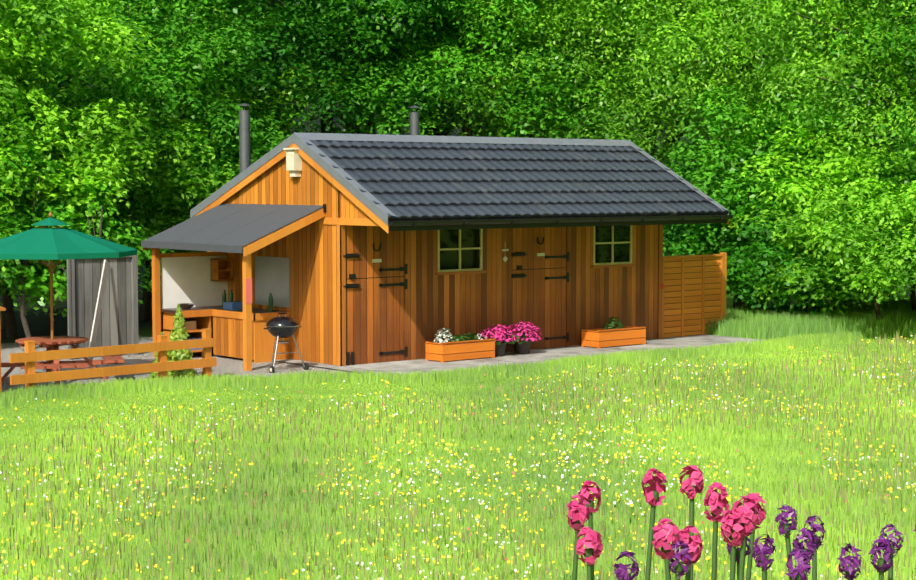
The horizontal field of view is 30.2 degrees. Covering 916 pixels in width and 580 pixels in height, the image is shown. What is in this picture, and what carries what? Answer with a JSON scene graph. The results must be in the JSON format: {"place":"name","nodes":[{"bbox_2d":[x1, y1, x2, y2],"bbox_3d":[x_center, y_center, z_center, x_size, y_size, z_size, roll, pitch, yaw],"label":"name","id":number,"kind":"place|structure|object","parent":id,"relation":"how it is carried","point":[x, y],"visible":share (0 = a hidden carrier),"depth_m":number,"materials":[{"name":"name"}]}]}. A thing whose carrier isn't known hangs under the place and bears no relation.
{"place":"outdoors","nodes":[
{"label":"outdoors","id":0,"kind":"place"},
{"bbox_2d":[1,335,364,392],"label":"patio","id":1,"kind":"structure","parent":0,"point":[231,365],"depth_m":24.02,"materials":[{"name":"grey concrete"}]},
{"bbox_2d":[0,306,5,392],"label":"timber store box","id":2,"kind":"object","parent":1,"relation":"on","point":[2,309],"visible":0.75,"depth_m":20.97,"materials":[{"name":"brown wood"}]},
{"bbox_2d":[1,336,123,385],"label":"picnic table","id":3,"kind":"object","parent":1,"relation":"on","point":[48,342],"visible":0.77,"depth_m":22.18,"materials":[{"name":"red wood"}]},
{"bbox_2d":[0,212,136,371],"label":"parasol","id":4,"kind":"object","parent":1,"relation":"on","point":[51,244],"visible":0.98,"depth_m":21.75,"materials":[{"name":"green fabric"}]},
{"bbox_2d":[67,255,138,359],"bbox_3d":[-5.376,0.243,25.277,1.351,1.630,0.588,-8,9,-67],"label":"fence panel","id":5,"kind":"object","parent":1,"relation":"on","point":[102,301],"visible":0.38,"depth_m":25.41,"materials":[{"name":"grey wood"}]},
{"bbox_2d":[10,328,216,388],"bbox_3d":[-4.362,0.916,21.641,3.025,0.690,0.132,-3,5,-43],"label":"rail fence","id":6,"kind":"object","parent":1,"relation":"on","point":[161,346],"visible":0.85,"depth_m":21.57,"materials":[{"name":"brown wood"}]},
{"bbox_2d":[150,332,169,378],"bbox_3d":[-3.938,0.876,22.623,0.355,0.653,0.354,-3,5,-40],"label":"goldcrest conifer","id":7,"kind":"object","parent":1,"relation":"on","point":[153,375],"visible":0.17,"depth_m":22.57,"materials":[{"name":"green plant"}]},
{"bbox_2d":[167,304,196,377],"bbox_3d":[-3.741,0.689,22.689,0.469,1.034,0.485,-3,5,-40],"label":"conifer shrub","id":8,"kind":"object","parent":1,"relation":"on","point":[178,355],"depth_m":22.60,"materials":[{"name":"green plant"}]},
{"bbox_2d":[141,204,326,370],"bbox_3d":[-3.307,-0.106,24.852,1.425,2.320,2.792,-3,5,-40],"label":"lean to shelter","id":9,"kind":"object","parent":1,"relation":"on","point":[194,285],"visible":0.94,"depth_m":25.20,"materials":[{"name":"brown wood"}]},
{"bbox_2d":[264,312,308,372],"bbox_3d":[-2.466,0.722,23.654,0.612,0.826,0.552,-3,5,-40],"label":"kettle barbecue","id":10,"kind":"object","parent":1,"relation":"on","point":[285,326],"visible":0.98,"depth_m":23.47,"materials":[{"name":"black metal"}]},
{"bbox_2d":[0,60,915,579],"bbox_3d":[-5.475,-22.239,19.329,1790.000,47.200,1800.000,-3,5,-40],"label":"terrain","id":11,"kind":"structure","parent":0,"point":[40,324],"depth_m":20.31,"materials":[{"name":"green plant"}]},
{"bbox_2d":[0,330,862,407],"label":"grass edge","id":12,"kind":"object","parent":11,"relation":"on","point":[42,392],"depth_m":22.32,"materials":[{"name":"green plant"}]},
{"bbox_2d":[0,0,893,316],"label":"trees","id":13,"kind":"object","parent":11,"relation":"on","point":[746,248],"visible":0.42,"depth_m":32.29,"materials":[{"name":"green plant"}]},
{"bbox_2d":[2,344,909,579],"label":"sorrel","id":14,"kind":"object","parent":11,"relation":"on","point":[375,493],"visible":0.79,"depth_m":15.16,"materials":[{"name":"brown"}]},
{"bbox_2d":[0,331,915,579],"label":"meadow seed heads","id":15,"kind":"object","parent":11,"relation":"on","point":[476,554],"visible":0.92,"depth_m":14.53,"materials":[{"name":"green plant"}]},
{"bbox_2d":[0,0,915,320],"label":"tree foliage","id":16,"kind":"object","parent":11,"relation":"on","point":[36,284],"visible":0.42,"depth_m":31.45,"materials":[{"name":"green plant"}]},
{"bbox_2d":[0,0,915,338],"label":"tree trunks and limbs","id":17,"kind":"object","parent":11,"relation":"on","point":[8,322],"visible":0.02,"depth_m":33.97,"materials":[{"name":"brown plant"}]},
{"bbox_2d":[0,0,915,284],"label":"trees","id":18,"kind":"object","parent":17,"relation":"attached to","point":[666,82],"visible":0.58,"depth_m":30.88,"materials":[{"name":"green plant"}]},
{"bbox_2d":[0,335,915,579],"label":"daisies","id":19,"kind":"object","parent":11,"relation":"on","point":[515,570],"visible":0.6,"depth_m":14.99,"materials":[{"name":"white plant"}]},
{"bbox_2d":[1,335,915,579],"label":"buttercups","id":20,"kind":"object","parent":11,"relation":"on","point":[424,505],"visible":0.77,"depth_m":14.83,"materials":[{"name":"yellow plant"}]},
{"bbox_2d":[661,252,726,337],"bbox_3d":[3.981,0.094,28.785,1.671,1.420,0.090,-3,5,-41],"label":"lap fence panel","id":21,"kind":"object","parent":11,"relation":"on","point":[693,287],"visible":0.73,"depth_m":28.78,"materials":[{"name":"brown wood"}]},
{"bbox_2d":[572,485,894,579],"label":"wildflower stems","id":22,"kind":"object","parent":11,"relation":"on","point":[735,552],"visible":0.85,"depth_m":1.87,"materials":[{"name":"green"}]},
{"bbox_2d":[566,465,766,565],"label":"pink hyacinth flowers","id":23,"kind":"object","parent":22,"relation":"attached to","point":[749,510],"visible":1,"depth_m":1.85,"materials":[{"name":"pink plant"}]},
{"bbox_2d":[613,504,915,579],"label":"purple hyacinth flowers","id":24,"kind":"object","parent":22,"relation":"attached to","point":[803,558],"visible":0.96,"depth_m":1.79,"materials":[{"name":"purple plant"}]},
{"bbox_2d":[741,177,915,317],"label":"bush","id":25,"kind":"object","parent":11,"relation":"on","point":[898,256],"visible":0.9,"depth_m":28.22,"materials":[{"name":"green plant"}]},
{"bbox_2d":[212,334,767,374],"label":"concrete apron pavement","id":26,"kind":"structure","parent":0,"point":[510,357],"depth_m":25.21,"materials":[{"name":"grey concrete"}]},
{"bbox_2d":[205,145,662,365],"bbox_3d":[0.012,-0.711,26.956,6.776,3.260,4.740,-3,5,-40],"label":"cabin","id":27,"kind":"object","parent":26,"relation":"on","point":[365,288],"visible":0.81,"depth_m":25.25,"materials":[{"name":"brown wood"}]},
{"bbox_2d":[190,103,733,232],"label":"roof trim","id":28,"kind":"structure","parent":27,"relation":"on","point":[350,190],"depth_m":25.37,"materials":[{"name":"grey metal"}]},
{"bbox_2d":[306,140,727,220],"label":"roof slope","id":29,"kind":"structure","parent":28,"relation":"on","point":[421,181],"depth_m":25.67,"materials":[{"name":"tile"}]},
{"bbox_2d":[426,326,645,362],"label":"planters","id":30,"kind":"object","parent":26,"relation":"on","point":[598,338],"visible":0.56,"depth_m":25.35,"materials":[{"name":"brown wood"}]},
{"bbox_2d":[434,327,453,342],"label":"white flowers","id":31,"kind":"object","parent":30,"relation":"on","point":[444,335],"visible":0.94,"depth_m":24.72,"materials":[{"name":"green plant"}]},
{"bbox_2d":[445,333,483,341],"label":"planter greens","id":32,"kind":"object","parent":30,"relation":"on","point":[461,338],"visible":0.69,"depth_m":24.98,"materials":[{"name":"green plant"}]},
{"bbox_2d":[487,331,538,344],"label":"pot leaves","id":33,"kind":"object","parent":30,"relation":"on","point":[513,342],"visible":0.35,"depth_m":25.43,"materials":[{"name":"green plant"}]},
{"bbox_2d":[480,324,516,341],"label":"pink flowers","id":34,"kind":"object","parent":33,"relation":"attached to","point":[499,334],"visible":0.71,"depth_m":25.29,"materials":[{"name":"pink plant"}]},
{"bbox_2d":[506,321,541,341],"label":"pink flowers","id":35,"kind":"object","parent":33,"relation":"part of","point":[517,325],"visible":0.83,"depth_m":25.64,"materials":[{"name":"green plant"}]},
{"bbox_2d":[604,317,622,329],"bbox_3d":[2.482,0.550,27.032,0.351,0.253,0.296,-3,5,-40],"label":"planter plant","id":36,"kind":"object","parent":30,"relation":"on","point":[611,320],"visible":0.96,"depth_m":26.98,"materials":[{"name":"green plant"}]},
{"bbox_2d":[705,294,915,339],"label":"tall grass","id":37,"kind":"structure","parent":0,"point":[898,316],"depth_m":28.82,"materials":[{"name":"green plant"}]}
]}

